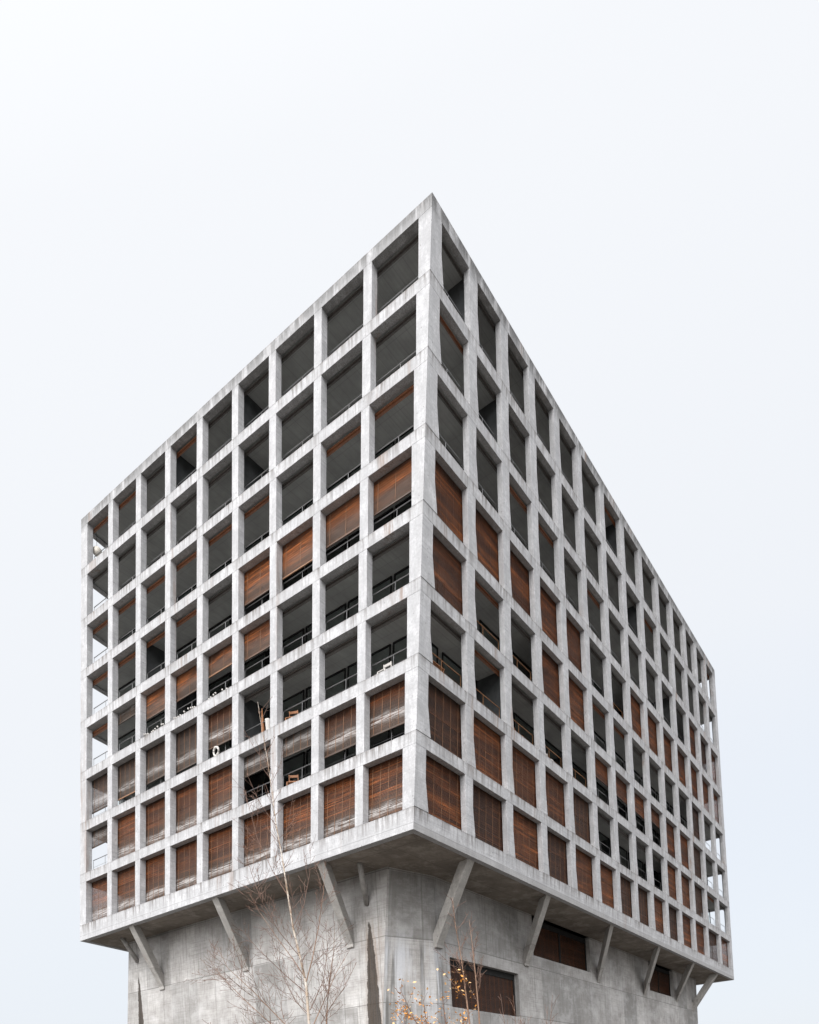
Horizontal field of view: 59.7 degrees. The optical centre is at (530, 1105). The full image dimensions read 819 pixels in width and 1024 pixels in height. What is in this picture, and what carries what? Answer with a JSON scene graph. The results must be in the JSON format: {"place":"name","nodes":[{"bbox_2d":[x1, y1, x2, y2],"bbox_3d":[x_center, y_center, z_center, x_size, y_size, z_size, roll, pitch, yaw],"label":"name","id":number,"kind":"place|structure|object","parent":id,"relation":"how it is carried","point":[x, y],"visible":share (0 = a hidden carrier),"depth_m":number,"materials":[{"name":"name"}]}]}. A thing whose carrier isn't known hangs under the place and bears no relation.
{"place":"outdoors","nodes":[
{"label":"outdoors","id":0,"kind":"place"},
{"bbox_2d":[80,193,733,1023],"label":"apartment block","id":1,"kind":"structure","parent":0,"point":[338,495],"depth_m":37.46,"materials":[{"name":"concrete"}]},
{"bbox_2d":[93,535,101,556],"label":"paper lantern","id":2,"kind":"object","parent":1,"relation":"hanging from","point":[96,550],"visible":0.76,"depth_m":44.83,"materials":[{"name":"white paper"}]},
{"bbox_2d":[146,685,164,732],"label":"window","id":3,"kind":"structure","parent":1,"relation":"in","point":[161,698],"depth_m":40.93,"materials":[{"name":"brown wood"}]},
{"bbox_2d":[147,464,164,510],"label":"window","id":4,"kind":"structure","parent":1,"relation":"in","point":[161,469],"depth_m":41.09,"materials":[{"name":"black glass"}]},
{"bbox_2d":[146,797,186,845],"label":"window","id":5,"kind":"structure","parent":1,"relation":"in","point":[159,806],"depth_m":40.84,"materials":[{"name":"brown wood"}]},
{"bbox_2d":[146,741,193,789],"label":"window","id":6,"kind":"structure","parent":1,"relation":"in","point":[160,773],"depth_m":40.88,"materials":[{"name":"brown wood"}]},
{"bbox_2d":[146,853,193,901],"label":"window","id":7,"kind":"structure","parent":1,"relation":"in","point":[158,884],"depth_m":40.81,"materials":[{"name":"brown wood"}]},
{"bbox_2d":[146,631,196,678],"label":"window","id":8,"kind":"structure","parent":1,"relation":"in","point":[161,635],"depth_m":41.27,"materials":[{"name":"black wood"}]},
{"bbox_2d":[147,520,196,564],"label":"window","id":9,"kind":"structure","parent":1,"relation":"in","point":[159,526],"depth_m":41.18,"materials":[{"name":"black glass"}]},
{"bbox_2d":[147,575,196,623],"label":"window","id":10,"kind":"structure","parent":1,"relation":"in","point":[162,579],"depth_m":41.16,"materials":[{"name":"black glass"}]},
{"bbox_2d":[176,435,196,486],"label":"window","id":11,"kind":"structure","parent":1,"relation":"in","point":[194,439],"depth_m":39.53,"materials":[{"name":"black glass"}]},
{"bbox_2d":[176,493,230,544],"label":"window","id":12,"kind":"structure","parent":1,"relation":"in","point":[194,496],"depth_m":39.58,"materials":[{"name":"black glass"}]},
{"bbox_2d":[176,551,230,601],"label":"window","id":13,"kind":"structure","parent":1,"relation":"in","point":[191,557],"depth_m":39.59,"materials":[{"name":"black glass"}]},
{"bbox_2d":[176,608,230,659],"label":"window","id":14,"kind":"structure","parent":1,"relation":"in","point":[187,617],"depth_m":39.72,"materials":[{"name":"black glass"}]},
{"bbox_2d":[176,665,230,715],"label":"window","id":15,"kind":"structure","parent":1,"relation":"in","point":[188,674],"depth_m":39.35,"materials":[{"name":"brown wood"}]},
{"bbox_2d":[176,723,230,774],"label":"window","id":16,"kind":"structure","parent":1,"relation":"in","point":[187,744],"depth_m":39.30,"materials":[{"name":"brown wood"}]},
{"bbox_2d":[176,781,230,832],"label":"window","id":17,"kind":"structure","parent":1,"relation":"in","point":[184,796],"depth_m":39.22,"materials":[{"name":"brown wood"}]},
{"bbox_2d":[176,840,230,890],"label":"window","id":18,"kind":"structure","parent":1,"relation":"in","point":[188,883],"depth_m":39.18,"materials":[{"name":"brown wood"}]},
{"bbox_2d":[208,404,231,459],"bbox_3d":[-16.561,-36.260,37.792,3.042,2.711,0.110,-3,0,31],"label":"window","id":19,"kind":"structure","parent":1,"relation":"in","point":[229,407],"depth_m":37.95,"materials":[{"name":"black glass"}]},
{"bbox_2d":[208,464,231,518],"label":"window","id":20,"kind":"structure","parent":1,"relation":"in","point":[225,471],"depth_m":37.91,"materials":[{"name":"black glass"}]},
{"bbox_2d":[208,584,231,638],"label":"window","id":21,"kind":"structure","parent":1,"relation":"in","point":[220,594],"depth_m":37.80,"materials":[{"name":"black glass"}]},
{"bbox_2d":[208,704,231,758],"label":"window","id":22,"kind":"structure","parent":1,"relation":"in","point":[215,731],"depth_m":37.62,"materials":[{"name":"brown wood"}]},
{"bbox_2d":[208,524,265,578],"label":"window","id":23,"kind":"structure","parent":1,"relation":"in","point":[226,530],"depth_m":37.97,"materials":[{"name":"black glass"}]},
{"bbox_2d":[208,643,266,697],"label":"window","id":24,"kind":"structure","parent":1,"relation":"in","point":[215,657],"depth_m":37.78,"materials":[{"name":"brown wood"}]},
{"bbox_2d":[208,764,266,818],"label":"window","id":25,"kind":"structure","parent":1,"relation":"in","point":[226,773],"depth_m":37.63,"materials":[{"name":"brown wood"}]},
{"bbox_2d":[208,825,266,879],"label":"window","id":26,"kind":"structure","parent":1,"relation":"in","point":[213,861],"depth_m":37.55,"materials":[{"name":"brown wood"}]},
{"bbox_2d":[244,370,268,428],"bbox_3d":[-13.992,-36.399,36.225,2.931,2.711,0.110,-3,0,31],"label":"window","id":27,"kind":"structure","parent":1,"relation":"in","point":[266,374],"depth_m":36.34,"materials":[{"name":"black glass"}]},
{"bbox_2d":[244,433,301,487],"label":"window","id":28,"kind":"structure","parent":1,"relation":"in","point":[266,436],"depth_m":36.34,"materials":[{"name":"black glass"}]},
{"bbox_2d":[244,495,303,548],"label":"window","id":29,"kind":"structure","parent":1,"relation":"in","point":[265,500],"depth_m":36.38,"materials":[{"name":"black glass"}]},
{"bbox_2d":[244,556,303,609],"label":"window","id":30,"kind":"structure","parent":1,"relation":"in","point":[260,566],"depth_m":36.18,"materials":[{"name":"brown wood"}]},
{"bbox_2d":[244,619,303,670],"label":"window","id":31,"kind":"structure","parent":1,"relation":"in","point":[246,643],"depth_m":36.15,"materials":[{"name":"brown wood"}]},
{"bbox_2d":[244,684,304,739],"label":"window","id":32,"kind":"structure","parent":1,"relation":"in","point":[260,691],"depth_m":36.39,"materials":[{"name":"black glass"}]},
{"bbox_2d":[244,745,304,803],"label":"window","id":33,"kind":"structure","parent":1,"relation":"in","point":[256,756],"depth_m":36.14,"materials":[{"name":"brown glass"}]},
{"bbox_2d":[244,809,304,866],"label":"window","id":34,"kind":"structure","parent":1,"relation":"in","point":[247,841],"depth_m":35.90,"materials":[{"name":"brown wood"}]},
{"bbox_2d":[286,775,298,785],"bbox_3d":[-11.887,-16.106,34.815,0.488,1.000,0.498,-3,0,-2],"label":"chair","id":35,"kind":"object","parent":1,"relation":"on","point":[292,776],"visible":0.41,"depth_m":35.01,"materials":[{"name":"brown wood"}]},
{"bbox_2d":[281,329,313,394],"bbox_3d":[-11.325,-36.544,34.599,3.290,2.711,0.110,-3,0,31],"label":"window","id":36,"kind":"structure","parent":1,"relation":"in","point":[311,333],"depth_m":34.70,"materials":[{"name":"black glass"}]},
{"bbox_2d":[282,395,345,458],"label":"window","id":37,"kind":"structure","parent":1,"relation":"in","point":[308,401],"depth_m":34.70,"materials":[{"name":"black glass"}]},
{"bbox_2d":[283,726,344,786],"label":"window","id":38,"kind":"structure","parent":1,"relation":"in","point":[291,738],"depth_m":34.45,"materials":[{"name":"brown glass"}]},
{"bbox_2d":[283,792,344,852],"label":"window","id":39,"kind":"structure","parent":1,"relation":"in","point":[306,817],"depth_m":34.28,"materials":[{"name":"brown wood"}]},
{"bbox_2d":[282,461,346,525],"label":"window","id":40,"kind":"structure","parent":1,"relation":"in","point":[310,465],"depth_m":34.75,"materials":[{"name":"black glass"}]},
{"bbox_2d":[282,526,346,590],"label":"window","id":41,"kind":"structure","parent":1,"relation":"in","point":[310,561],"depth_m":34.55,"materials":[{"name":"brown wood"}]},
{"bbox_2d":[283,594,345,647],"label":"window","id":42,"kind":"structure","parent":1,"relation":"in","point":[309,597],"depth_m":34.85,"materials":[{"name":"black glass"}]},
{"bbox_2d":[283,660,345,720],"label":"window","id":43,"kind":"structure","parent":1,"relation":"in","point":[303,667],"depth_m":34.75,"materials":[{"name":"black glass"}]},
{"bbox_2d":[327,285,362,357],"bbox_3d":[-8.530,-36.696,32.894,3.247,2.711,0.110,-3,0,31],"label":"window","id":44,"kind":"structure","parent":1,"relation":"in","point":[360,289],"depth_m":33.00,"materials":[{"name":"black glass"}]},
{"bbox_2d":[324,774,388,837],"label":"window","id":45,"kind":"structure","parent":1,"relation":"in","point":[347,817],"depth_m":32.74,"materials":[{"name":"brown wood"}]},
{"bbox_2d":[324,704,389,768],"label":"window","id":46,"kind":"structure","parent":1,"relation":"in","point":[352,707],"depth_m":32.80,"materials":[{"name":"brown wood"}]},
{"bbox_2d":[325,635,390,690],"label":"window","id":47,"kind":"structure","parent":1,"relation":"in","point":[332,651],"depth_m":33.20,"materials":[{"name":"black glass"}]},
{"bbox_2d":[325,565,391,631],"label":"window","id":48,"kind":"structure","parent":1,"relation":"in","point":[355,568],"depth_m":33.21,"materials":[{"name":"black glass"}]},
{"bbox_2d":[326,493,392,555],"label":"window","id":49,"kind":"structure","parent":1,"relation":"in","point":[346,532],"depth_m":32.90,"materials":[{"name":"brown wood"}]},
{"bbox_2d":[326,425,393,493],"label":"window","id":50,"kind":"structure","parent":1,"relation":"in","point":[351,434],"depth_m":33.06,"materials":[{"name":"glass"}]},
{"bbox_2d":[327,355,393,421],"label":"window","id":51,"kind":"structure","parent":1,"relation":"in","point":[356,361],"depth_m":33.02,"materials":[{"name":"black glass"}]},
{"bbox_2d":[368,754,402,821],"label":"window","id":52,"kind":"structure","parent":1,"relation":"in","point":[389,802],"depth_m":31.18,"materials":[{"name":"brown wood"}]},
{"bbox_2d":[370,680,404,746],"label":"window","id":53,"kind":"structure","parent":1,"relation":"in","point":[392,725],"depth_m":31.19,"materials":[{"name":"brown wood"}]},
{"bbox_2d":[371,607,406,675],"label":"window","id":54,"kind":"structure","parent":1,"relation":"in","point":[398,614],"depth_m":31.37,"materials":[{"name":"black metal"}]},
{"bbox_2d":[372,533,408,596],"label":"window","id":55,"kind":"structure","parent":1,"relation":"in","point":[403,538],"depth_m":31.39,"materials":[{"name":"black metal"}]},
{"bbox_2d":[373,457,411,531],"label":"window","id":56,"kind":"structure","parent":1,"relation":"in","point":[397,499],"depth_m":31.23,"materials":[{"name":"brown wood"}]},
{"bbox_2d":[375,384,413,453],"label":"window","id":57,"kind":"structure","parent":1,"relation":"in","point":[410,389],"depth_m":31.31,"materials":[{"name":"black metal"}]},
{"bbox_2d":[376,310,415,382],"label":"window","id":58,"kind":"structure","parent":1,"relation":"in","point":[408,317],"depth_m":31.28,"materials":[{"name":"black metal"}]},
{"bbox_2d":[377,234,418,312],"bbox_3d":[-5.752,-36.847,31.200,3.267,2.711,0.110,-3,0,31],"label":"window","id":59,"kind":"structure","parent":1,"relation":"in","point":[410,244],"depth_m":31.26,"materials":[{"name":"black glass"}]},
{"bbox_2d":[426,755,461,829],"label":"window","id":60,"kind":"structure","parent":1,"relation":"in","point":[453,822],"depth_m":31.98,"materials":[{"name":"brown wood"}]},
{"bbox_2d":[428,681,461,758],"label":"window","id":61,"kind":"structure","parent":1,"relation":"in","point":[442,734],"depth_m":31.92,"materials":[{"name":"brown wood"}]},
{"bbox_2d":[431,610,460,686],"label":"window","id":62,"kind":"structure","parent":1,"relation":"in","point":[433,614],"depth_m":32.03,"materials":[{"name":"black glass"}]},
{"bbox_2d":[433,534,462,615],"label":"window","id":63,"kind":"structure","parent":1,"relation":"in","point":[451,596],"depth_m":31.81,"materials":[{"name":"brown wood"}]},
{"bbox_2d":[435,460,462,542],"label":"window","id":64,"kind":"structure","parent":1,"relation":"in","point":[440,470],"depth_m":31.73,"materials":[{"name":"brown wood"}]},
{"bbox_2d":[437,388,462,463],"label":"window","id":65,"kind":"structure","parent":1,"relation":"in","point":[440,394],"depth_m":31.67,"materials":[{"name":"glass"}]},
{"bbox_2d":[440,315,462,394],"bbox_3d":[-3.749,-33.698,31.497,0.335,2.711,2.466,-3,0,31],"label":"window","id":66,"kind":"structure","parent":1,"relation":"in","point":[441,319],"depth_m":31.65,"materials":[{"name":"glass"}]},
{"bbox_2d":[442,241,463,320],"bbox_3d":[-3.681,-36.959,31.435,0.335,2.711,2.353,-3,0,31],"label":"window","id":67,"kind":"structure","parent":1,"relation":"in","point":[445,249],"depth_m":31.61,"materials":[{"name":"glass"}]},
{"bbox_2d":[444,440,496,510],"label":"window","id":68,"kind":"structure","parent":1,"relation":"in","point":[488,459],"depth_m":34.22,"materials":[{"name":"metal"}]},
{"bbox_2d":[442,580,498,649],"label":"window","id":69,"kind":"structure","parent":1,"relation":"in","point":[477,584],"depth_m":34.62,"materials":[{"name":"metal"}]},
{"bbox_2d":[443,509,498,581],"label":"window","id":70,"kind":"structure","parent":1,"relation":"in","point":[492,548],"depth_m":34.33,"materials":[{"name":"brown wood"}]},
{"bbox_2d":[442,649,499,717],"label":"window","id":71,"kind":"structure","parent":1,"relation":"in","point":[479,655],"depth_m":34.74,"materials":[{"name":"metal"}]},
{"bbox_2d":[441,717,501,785],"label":"window","id":72,"kind":"structure","parent":1,"relation":"in","point":[483,763],"depth_m":34.86,"materials":[{"name":"brown wood"}]},
{"bbox_2d":[440,785,502,851],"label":"window","id":73,"kind":"structure","parent":1,"relation":"in","point":[479,826],"depth_m":35.04,"materials":[{"name":"brown wood"}]},
{"bbox_2d":[450,959,515,1015],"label":"window","id":74,"kind":"structure","parent":1,"relation":"in","point":[500,987],"depth_m":40.03,"materials":[{"name":"brown wood"}]},
{"bbox_2d":[477,370,495,440],"bbox_3d":[-2.311,-33.776,33.854,0.336,2.711,2.374,-3,0,31],"label":"window","id":75,"kind":"structure","parent":1,"relation":"in","point":[486,386],"depth_m":34.02,"materials":[{"name":"glass"}]},
{"bbox_2d":[478,300,495,367],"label":"window","id":76,"kind":"structure","parent":1,"relation":"in","point":[482,309],"depth_m":33.87,"materials":[{"name":"black glass"}]},
{"bbox_2d":[478,484,526,548],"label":"window","id":77,"kind":"structure","parent":1,"relation":"in","point":[516,496],"depth_m":36.66,"materials":[{"name":"black glass"}]},
{"bbox_2d":[478,550,529,615],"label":"window","id":78,"kind":"structure","parent":1,"relation":"in","point":[523,601],"depth_m":36.92,"materials":[{"name":"brown wood"}]},
{"bbox_2d":[479,618,530,679],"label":"window","id":79,"kind":"structure","parent":1,"relation":"in","point":[513,622],"depth_m":37.17,"materials":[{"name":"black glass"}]},
{"bbox_2d":[481,746,536,808],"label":"window","id":80,"kind":"structure","parent":1,"relation":"in","point":[531,798],"depth_m":37.80,"materials":[{"name":"brown wood"}]},
{"bbox_2d":[508,349,522,410],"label":"window","id":81,"kind":"structure","parent":1,"relation":"in","point":[509,353],"depth_m":36.09,"materials":[{"name":"black glass"}]},
{"bbox_2d":[509,418,524,477],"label":"window","id":82,"kind":"structure","parent":1,"relation":"in","point":[510,422],"depth_m":36.36,"materials":[{"name":"black glass"}]},
{"bbox_2d":[512,683,532,743],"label":"window","id":83,"kind":"structure","parent":1,"relation":"in","point":[519,692],"depth_m":37.52,"materials":[{"name":"black glass"}]},
{"bbox_2d":[513,809,538,869],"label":"window","id":84,"kind":"structure","parent":1,"relation":"in","point":[524,850],"depth_m":38.15,"materials":[{"name":"brown wood"}]},
{"bbox_2d":[511,523,553,581],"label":"window","id":85,"kind":"structure","parent":1,"relation":"in","point":[541,529],"depth_m":39.19,"materials":[{"name":"black glass"}]},
{"bbox_2d":[512,649,559,707],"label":"window","id":86,"kind":"structure","parent":1,"relation":"in","point":[551,682],"depth_m":39.91,"materials":[{"name":"brown wood"}]},
{"bbox_2d":[516,586,557,646],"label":"window","id":87,"kind":"structure","parent":1,"relation":"in","point":[552,610],"depth_m":39.52,"materials":[{"name":"brown wood"}]},
{"bbox_2d":[514,712,560,766],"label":"window","id":88,"kind":"structure","parent":1,"relation":"in","point":[547,717],"depth_m":40.33,"materials":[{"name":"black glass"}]},
{"bbox_2d":[518,771,564,826],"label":"window","id":89,"kind":"structure","parent":1,"relation":"in","point":[557,790],"depth_m":40.76,"materials":[{"name":"brown wood"}]},
{"bbox_2d":[535,393,548,451],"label":"window","id":90,"kind":"structure","parent":1,"relation":"in","point":[536,397],"depth_m":38.39,"materials":[{"name":"black glass"}]},
{"bbox_2d":[518,831,567,884],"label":"window","id":91,"kind":"structure","parent":1,"relation":"in","point":[551,858],"depth_m":41.16,"materials":[{"name":"brown wood"}]},
{"bbox_2d":[537,459,550,514],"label":"window","id":92,"kind":"structure","parent":1,"relation":"in","point":[542,469],"depth_m":38.78,"materials":[{"name":"black glass"}]},
{"bbox_2d":[540,558,577,607],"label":"window","id":93,"kind":"structure","parent":1,"relation":"in","point":[566,563],"depth_m":41.73,"materials":[{"name":"black glass"}]},
{"bbox_2d":[532,919,586,970],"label":"window","id":94,"kind":"structure","parent":1,"relation":"in","point":[550,931],"depth_m":48.12,"materials":[{"name":"brown wood"}]},
{"bbox_2d":[545,617,581,672],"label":"window","id":95,"kind":"structure","parent":1,"relation":"in","point":[573,651],"depth_m":42.16,"materials":[{"name":"brown wood"}]},
{"bbox_2d":[559,432,571,487],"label":"window","id":96,"kind":"structure","parent":1,"relation":"in","point":[562,439],"depth_m":40.73,"materials":[{"name":"black glass"}]},
{"bbox_2d":[545,737,585,786],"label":"window","id":97,"kind":"structure","parent":1,"relation":"in","point":[573,740],"depth_m":43.20,"materials":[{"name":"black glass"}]},
{"bbox_2d":[562,496,574,550],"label":"window","id":98,"kind":"structure","parent":1,"relation":"in","point":[565,503],"depth_m":41.16,"materials":[{"name":"black glass"}]},
{"bbox_2d":[548,849,592,896],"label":"window","id":99,"kind":"structure","parent":1,"relation":"in","point":[580,882],"depth_m":44.18,"materials":[{"name":"brown wood"}]},
{"bbox_2d":[552,792,589,842],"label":"window","id":100,"kind":"structure","parent":1,"relation":"in","point":[577,797],"depth_m":43.68,"materials":[{"name":"brown wood"}]},
{"bbox_2d":[569,677,584,730],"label":"window","id":101,"kind":"structure","parent":1,"relation":"in","point":[575,708],"depth_m":42.64,"materials":[{"name":"brown wood"}]},
{"bbox_2d":[582,470,594,522],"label":"window","id":102,"kind":"structure","parent":1,"relation":"in","point":[583,473],"depth_m":43.19,"materials":[{"name":"black glass"}]},
{"bbox_2d":[648,963,670,995],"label":"window","id":103,"kind":"structure","parent":1,"relation":"in","point":[661,974],"depth_m":64.35,"materials":[{"name":"brown wood"}]},
{"bbox_2d":[0,0,818,1023],"label":"sky","id":104,"kind":"structure","parent":0,"point":[633,185],"materials":[{"name":"white"}]},
{"label":"ground","id":105,"kind":"structure","parent":0,"visible":0},
{"bbox_2d":[183,701,356,1023],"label":"birch tree","id":106,"kind":"object","parent":105,"relation":"on","point":[301,963],"visible":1,"depth_m":25.97,"materials":[{"name":"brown plant"}]},
{"bbox_2d":[297,917,350,1023],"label":"birch tree","id":107,"kind":"object","parent":105,"relation":"on","point":[328,974],"visible":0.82,"depth_m":27.18,"materials":[{"name":"brown plant"}]},
{"bbox_2d":[388,979,476,1023],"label":"shrub","id":108,"kind":"object","parent":105,"relation":"on","point":[417,1017],"visible":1,"depth_m":24.13,"materials":[{"name":"brown plant"}]},
{"bbox_2d":[433,895,486,1023],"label":"birch tree","id":109,"kind":"object","parent":105,"relation":"on","point":[462,975],"visible":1,"depth_m":24.98,"materials":[{"name":"brown plant"}]},
{"bbox_2d":[499,994,557,1023],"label":"shrub","id":110,"kind":"object","parent":105,"relation":"on","point":[531,1016],"visible":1,"depth_m":25.34,"materials":[{"name":"brown plant"}]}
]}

